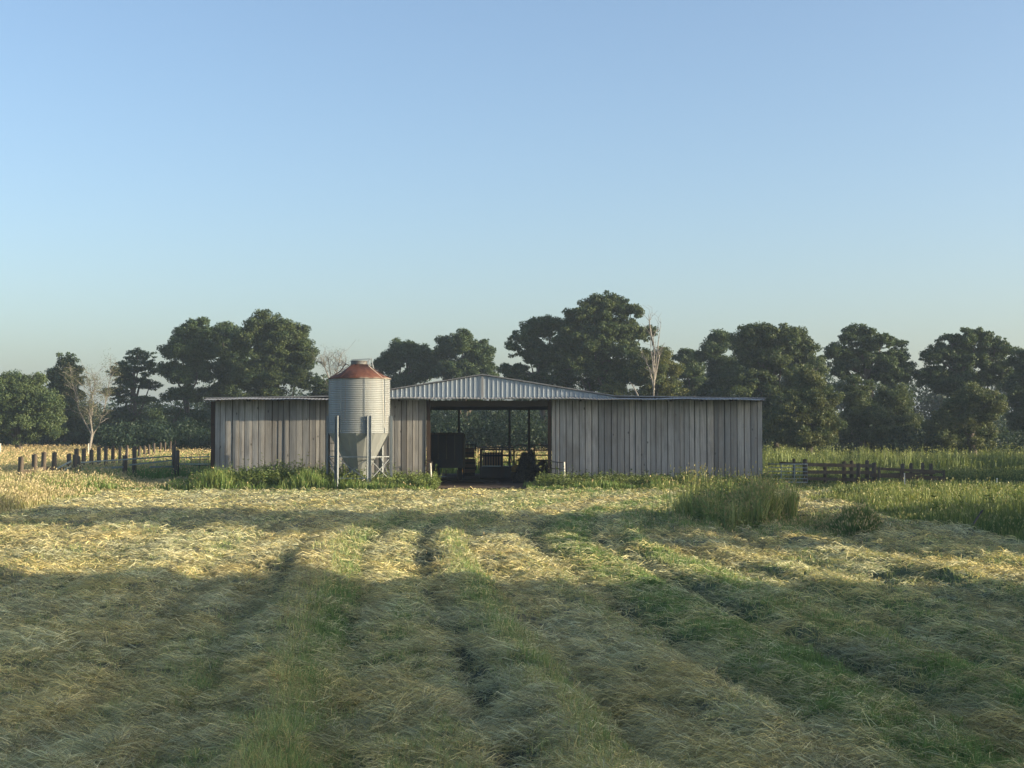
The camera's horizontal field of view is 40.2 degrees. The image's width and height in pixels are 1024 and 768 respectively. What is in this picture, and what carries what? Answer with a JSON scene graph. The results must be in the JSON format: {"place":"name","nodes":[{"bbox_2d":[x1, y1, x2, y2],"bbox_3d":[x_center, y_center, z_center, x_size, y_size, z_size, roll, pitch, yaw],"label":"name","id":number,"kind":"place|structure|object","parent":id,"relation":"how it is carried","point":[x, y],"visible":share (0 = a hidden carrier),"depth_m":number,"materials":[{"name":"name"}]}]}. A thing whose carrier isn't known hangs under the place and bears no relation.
{"place":"outdoors","nodes":[
{"label":"outdoors","id":0,"kind":"place"},
{"bbox_2d":[0,443,551,479],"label":"meadow grass","id":1,"kind":"structure","parent":0,"point":[9,454],"depth_m":79.09,"materials":[{"name":"yellow plant"}]},
{"bbox_2d":[163,463,793,490],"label":"long grass","id":2,"kind":"structure","parent":0,"point":[302,479],"depth_m":51.98,"materials":[{"name":"green plant"}]},
{"bbox_2d":[438,485,525,487],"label":"dirt path","id":3,"kind":"structure","parent":0,"point":[481,486],"depth_m":54.68,"materials":[{"name":"brown soil"}]},
{"bbox_2d":[0,490,989,647],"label":"seed stalks","id":4,"kind":"object","parent":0,"point":[612,525],"visible":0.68,"depth_m":26.75,"materials":[{"name":"beige plant"}]},
{"bbox_2d":[440,473,551,484],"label":"dirt floor","id":5,"kind":"structure","parent":0,"point":[503,481],"depth_m":62.40,"materials":[{"name":"brown soil"}]},
{"bbox_2d":[430,433,464,479],"bbox_3d":[-2.897,3.251,63.375,1.517,2.096,3.100,0,-2,0],"label":"feed wagon","id":6,"kind":"object","parent":5,"relation":"on","point":[447,450],"visible":0.85,"depth_m":61.93,"materials":[{"name":"paint"}]},
{"bbox_2d":[432,470,499,482],"bbox_3d":[-1.923,3.868,58.522,2.904,0.526,0.756,0,-2,4],"label":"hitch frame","id":7,"kind":"object","parent":5,"relation":"on","point":[464,481],"visible":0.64,"depth_m":58.15,"materials":[{"name":"metal"}]},
{"bbox_2d":[464,448,474,475],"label":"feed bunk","id":8,"kind":"object","parent":5,"relation":"on","point":[469,468],"visible":0.64,"depth_m":66.89,"materials":[{"name":"grey"}]},
{"bbox_2d":[480,448,514,478],"bbox_3d":[-0.632,3.650,64.468,1.680,1.394,2.567,0,-2,0],"label":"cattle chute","id":9,"kind":"object","parent":5,"relation":"on","point":[492,467],"visible":0.94,"depth_m":63.78,"materials":[{"name":"grey metal"}]},
{"bbox_2d":[504,461,517,477],"bbox_3d":[0.001,3.715,60.907,0.703,0.715,0.400,0,-2,0],"label":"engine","id":10,"kind":"object","parent":5,"relation":"on","point":[513,468],"visible":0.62,"depth_m":60.76,"materials":[{"name":"paint"}]},
{"bbox_2d":[511,450,551,482],"bbox_3d":[0.832,3.480,59.064,1.914,1.415,2.500,0,-2,0],"label":"hay heap","id":11,"kind":"object","parent":5,"relation":"on","point":[527,469],"visible":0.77,"depth_m":58.69,"materials":[{"name":"brown plant"}]},
{"bbox_2d":[0,441,1023,767],"bbox_3d":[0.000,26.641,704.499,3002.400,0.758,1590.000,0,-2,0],"label":"ground","id":12,"kind":"structure","parent":0,"point":[530,533],"depth_m":19.17,"materials":[{"name":"plant"}]},
{"bbox_2d":[0,369,68,450],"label":"broadleaf tree","id":13,"kind":"object","parent":12,"relation":"on","point":[29,404],"visible":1,"depth_m":98.82,"materials":[{"name":"green plant"}]},
{"bbox_2d":[44,352,89,446],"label":"pine tree","id":14,"kind":"object","parent":12,"relation":"on","point":[55,378],"visible":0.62,"depth_m":111.48,"materials":[{"name":"green plant"}]},
{"bbox_2d":[58,349,125,452],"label":"sparse tree","id":15,"kind":"object","parent":12,"relation":"on","point":[91,406],"visible":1,"depth_m":92.86,"materials":[{"name":"grey plant"}]},
{"bbox_2d":[18,440,181,479],"bbox_3d":[-21.471,4.158,80.194,0.274,1.883,59.141,0,-2,-7],"label":"post fence","id":16,"kind":"object","parent":12,"relation":"on","point":[43,460],"visible":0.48,"depth_m":63.41,"materials":[{"name":"brown wood"}]},
{"bbox_2d":[0,460,229,512],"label":"tall grass","id":17,"kind":"structure","parent":12,"relation":"on","point":[29,489],"depth_m":49.79,"materials":[{"name":"beige plant"}]},
{"bbox_2d":[97,347,164,443],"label":"pine tree","id":18,"kind":"object","parent":12,"relation":"on","point":[128,379],"visible":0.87,"depth_m":111.75,"materials":[{"name":"green plant"}]},
{"bbox_2d":[57,444,209,478],"bbox_3d":[-16.258,3.464,59.514,6.573,1.820,1.716,1,-2,-35],"label":"corral fence","id":19,"kind":"object","parent":12,"relation":"on","point":[174,456],"visible":0.7,"depth_m":60.34,"materials":[{"name":"brown wood"}]},
{"bbox_2d":[141,316,220,438],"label":"oak tree","id":20,"kind":"object","parent":12,"relation":"on","point":[193,348],"visible":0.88,"depth_m":107.44,"materials":[{"name":"green plant"}]},
{"bbox_2d":[191,454,208,469],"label":"farm gate","id":21,"kind":"structure","parent":12,"relation":"on","point":[199,459],"depth_m":61.91,"materials":[{"name":"metal"}]},
{"bbox_2d":[195,321,248,408],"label":"oak tree","id":22,"kind":"object","parent":12,"relation":"on","point":[224,385],"visible":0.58,"depth_m":109.42,"materials":[{"name":"green plant"}]},
{"bbox_2d":[227,308,319,396],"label":"oak tree","id":23,"kind":"object","parent":12,"relation":"on","point":[278,352],"visible":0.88,"depth_m":105.38,"materials":[{"name":"green plant"}]},
{"bbox_2d":[184,452,366,486],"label":"weeds","id":24,"kind":"object","parent":12,"relation":"on","point":[267,475],"visible":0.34,"depth_m":53.06,"materials":[{"name":"green plant"}]},
{"bbox_2d":[309,373,328,395],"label":"cedar tree","id":25,"kind":"object","parent":12,"relation":"on","point":[317,390],"visible":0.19,"depth_m":109.79,"materials":[{"name":"green plant"}]},
{"bbox_2d":[310,342,353,390],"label":"bare tree","id":26,"kind":"object","parent":12,"relation":"on","point":[328,362],"visible":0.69,"depth_m":104.12,"materials":[{"name":"grey plant"}]},
{"bbox_2d":[326,357,392,486],"bbox_3d":[-5.828,1.545,53.478,2.552,5.133,2.422,0,-2,0],"label":"grain silo","id":27,"kind":"object","parent":12,"relation":"on","point":[359,424],"visible":0.98,"depth_m":52.61,"materials":[{"name":"metal"}]},
{"bbox_2d":[367,462,441,489],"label":"weeds","id":28,"kind":"object","parent":12,"relation":"on","point":[423,480],"visible":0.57,"depth_m":52.64,"materials":[{"name":"green plant"}]},
{"bbox_2d":[371,337,437,388],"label":"maple tree","id":29,"kind":"object","parent":12,"relation":"on","point":[418,360],"visible":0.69,"depth_m":115.33,"materials":[{"name":"green plant"}]},
{"bbox_2d":[425,460,431,478],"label":"pipe gate","id":30,"kind":"structure","parent":12,"relation":"on","point":[430,466],"depth_m":53.94,"materials":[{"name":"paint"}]},
{"bbox_2d":[428,328,499,426],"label":"maple tree","id":31,"kind":"object","parent":12,"relation":"on","point":[476,358],"visible":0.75,"depth_m":113.22,"materials":[{"name":"green plant"}]},
{"bbox_2d":[204,374,765,478],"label":"barn","id":32,"kind":"structure","parent":12,"relation":"on","point":[595,432],"depth_m":55.96,"materials":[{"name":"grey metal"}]},
{"bbox_2d":[465,444,475,469],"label":"corral gate","id":33,"kind":"structure","parent":32,"relation":"attached to","point":[471,452],"depth_m":69.90,"materials":[{"name":"metal"}]},
{"bbox_2d":[478,447,513,469],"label":"corral gate","id":34,"kind":"structure","parent":32,"relation":"attached to","point":[496,451],"depth_m":70.89,"materials":[{"name":"metal"}]},
{"bbox_2d":[515,444,551,465],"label":"corral gate","id":35,"kind":"structure","parent":32,"relation":"attached to","point":[534,449],"depth_m":68.90,"materials":[{"name":"metal"}]},
{"bbox_2d":[0,486,1023,767],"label":"mown hay","id":36,"kind":"object","parent":12,"relation":"on","point":[664,732],"visible":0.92,"depth_m":13.70,"materials":[{"name":"green plant"}]},
{"bbox_2d":[0,398,1023,456],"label":"undergrowth","id":37,"kind":"object","parent":12,"relation":"on","point":[478,429],"visible":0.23,"depth_m":97.45,"materials":[{"name":"green plant"}]},
{"bbox_2d":[3,355,1022,445],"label":"woodland","id":38,"kind":"object","parent":12,"relation":"on","point":[929,402],"visible":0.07,"depth_m":133.17,"materials":[{"name":"green plant"}]},
{"bbox_2d":[493,314,580,427],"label":"walnut tree","id":39,"kind":"object","parent":12,"relation":"on","point":[533,330],"visible":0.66,"depth_m":103.34,"materials":[{"name":"green plant"}]},
{"bbox_2d":[550,461,564,476],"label":"pipe gate","id":40,"kind":"structure","parent":12,"relation":"on","point":[557,467],"depth_m":54.89,"materials":[{"name":"metal"}]},
{"bbox_2d":[545,290,659,391],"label":"walnut tree","id":41,"kind":"object","parent":12,"relation":"on","point":[595,327],"visible":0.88,"depth_m":101.51,"materials":[{"name":"green plant"}]},
{"bbox_2d":[597,345,689,395],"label":"maple tree","id":42,"kind":"object","parent":12,"relation":"on","point":[668,367],"visible":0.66,"depth_m":96.61,"materials":[{"name":"green plant"}]},
{"bbox_2d":[639,305,664,395],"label":"dead tree","id":43,"kind":"object","parent":12,"relation":"on","point":[655,367],"visible":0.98,"depth_m":90.13,"materials":[{"name":"grey wood"}]},
{"bbox_2d":[534,463,782,487],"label":"weeds","id":44,"kind":"object","parent":12,"relation":"on","point":[555,480],"visible":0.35,"depth_m":53.21,"materials":[{"name":"green plant"}]},
{"bbox_2d":[672,347,708,395],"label":"maple tree","id":45,"kind":"object","parent":12,"relation":"on","point":[693,373],"visible":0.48,"depth_m":111.68,"materials":[{"name":"green plant"}]},
{"bbox_2d":[652,462,770,526],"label":"tall stalks","id":46,"kind":"object","parent":12,"relation":"on","point":[696,489],"visible":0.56,"depth_m":33.57,"materials":[{"name":"green plant"}]},
{"bbox_2d":[689,328,744,396],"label":"maple tree","id":47,"kind":"object","parent":12,"relation":"on","point":[722,369],"visible":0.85,"depth_m":105.38,"materials":[{"name":"green plant"}]},
{"bbox_2d":[673,472,794,528],"bbox_3d":[5.468,2.724,33.375,2.893,1.306,6.697,0,-2,0],"label":"weed patch","id":48,"kind":"object","parent":12,"relation":"on","point":[700,515],"visible":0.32,"depth_m":31.87,"materials":[{"name":"green plant"}]},
{"bbox_2d":[674,465,817,530],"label":"uncut grass","id":49,"kind":"structure","parent":12,"relation":"on","point":[766,504],"depth_m":31.75,"materials":[{"name":"green plant"}]},
{"bbox_2d":[538,502,962,550],"bbox_3d":[5.193,3.106,32.179,9.248,0.626,17.106,0,-2,0],"label":"grass fringe","id":50,"kind":"object","parent":12,"relation":"on","point":[799,520],"depth_m":30.97,"materials":[{"name":"green plant"}]},
{"bbox_2d":[726,321,830,450],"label":"oak tree","id":51,"kind":"object","parent":12,"relation":"on","point":[753,347],"visible":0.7,"depth_m":97.49,"materials":[{"name":"green plant"}]},
{"bbox_2d":[768,463,807,482],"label":"farm gate","id":52,"kind":"structure","parent":12,"relation":"on","point":[781,471],"depth_m":56.66,"materials":[{"name":"grey metal"}]},
{"bbox_2d":[762,362,847,455],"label":"leafy tree","id":53,"kind":"object","parent":12,"relation":"on","point":[794,418],"visible":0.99,"depth_m":87.27,"materials":[{"name":"green plant"}]},
{"bbox_2d":[780,459,876,483],"bbox_3d":[12.874,3.673,57.724,4.898,1.253,2.648,-2,-3,37],"label":"board fence","id":54,"kind":"object","parent":12,"relation":"on","point":[844,472],"visible":0.75,"depth_m":57.26,"materials":[{"name":"brown wood"}]},
{"bbox_2d":[815,497,884,537],"bbox_3d":[7.176,2.858,29.801,1.440,0.938,2.759,0,-2,0],"label":"grass tuft","id":55,"kind":"object","parent":12,"relation":"on","point":[850,518],"visible":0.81,"depth_m":29.31,"materials":[{"name":"green plant"}]},
{"bbox_2d":[829,374,901,450],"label":"leafy tree","id":56,"kind":"object","parent":12,"relation":"on","point":[862,411],"visible":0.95,"depth_m":91.38,"materials":[{"name":"green plant"}]},
{"bbox_2d":[822,322,917,424],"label":"walnut tree","id":57,"kind":"object","parent":12,"relation":"on","point":[890,367],"visible":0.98,"depth_m":101.54,"materials":[{"name":"green plant"}]},
{"bbox_2d":[762,441,1023,482],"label":"tall weeds","id":58,"kind":"object","parent":12,"relation":"on","point":[1003,466],"visible":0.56,"depth_m":77.16,"materials":[{"name":"green plant"}]},
{"bbox_2d":[867,382,924,450],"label":"leafy tree","id":59,"kind":"object","parent":12,"relation":"on","point":[903,416],"visible":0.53,"depth_m":92.69,"materials":[{"name":"green plant"}]},
{"bbox_2d":[870,462,944,484],"bbox_3d":[16.570,3.756,57.100,6.109,1.048,2.770,2,-3,-44],"label":"board fence","id":60,"kind":"object","parent":12,"relation":"on","point":[917,472],"visible":0.76,"depth_m":55.93,"materials":[{"name":"brown wood"}]},
{"bbox_2d":[911,326,1014,397],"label":"walnut tree","id":61,"kind":"object","parent":12,"relation":"on","point":[961,355],"visible":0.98,"depth_m":101.35,"materials":[{"name":"green plant"}]},
{"bbox_2d":[920,381,1009,453],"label":"leafy tree","id":62,"kind":"object","parent":12,"relation":"on","point":[968,413],"visible":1,"depth_m":89.34,"materials":[{"name":"green plant"}]},
{"bbox_2d":[971,510,982,527],"bbox_3d":[10.287,2.999,31.026,0.426,0.411,0.069,1,-2,-32],"label":"leaning rod","id":63,"kind":"object","parent":12,"relation":"on","point":[977,517],"visible":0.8,"depth_m":31.05,"materials":[{"name":"paint"}]},
{"bbox_2d":[997,345,1023,434],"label":"oak tree","id":64,"kind":"object","parent":12,"relation":"on","point":[1012,386],"visible":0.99,"depth_m":97.90,"materials":[{"name":"green plant"}]},
{"bbox_2d":[0,0,1023,423],"label":"sky","id":65,"kind":"structure","parent":0,"point":[368,174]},
{"bbox_2d":[782,474,1023,545],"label":"roadside grass","id":66,"kind":"structure","parent":0,"point":[1004,515],"depth_m":38.72,"materials":[{"name":"green plant"}]}
]}

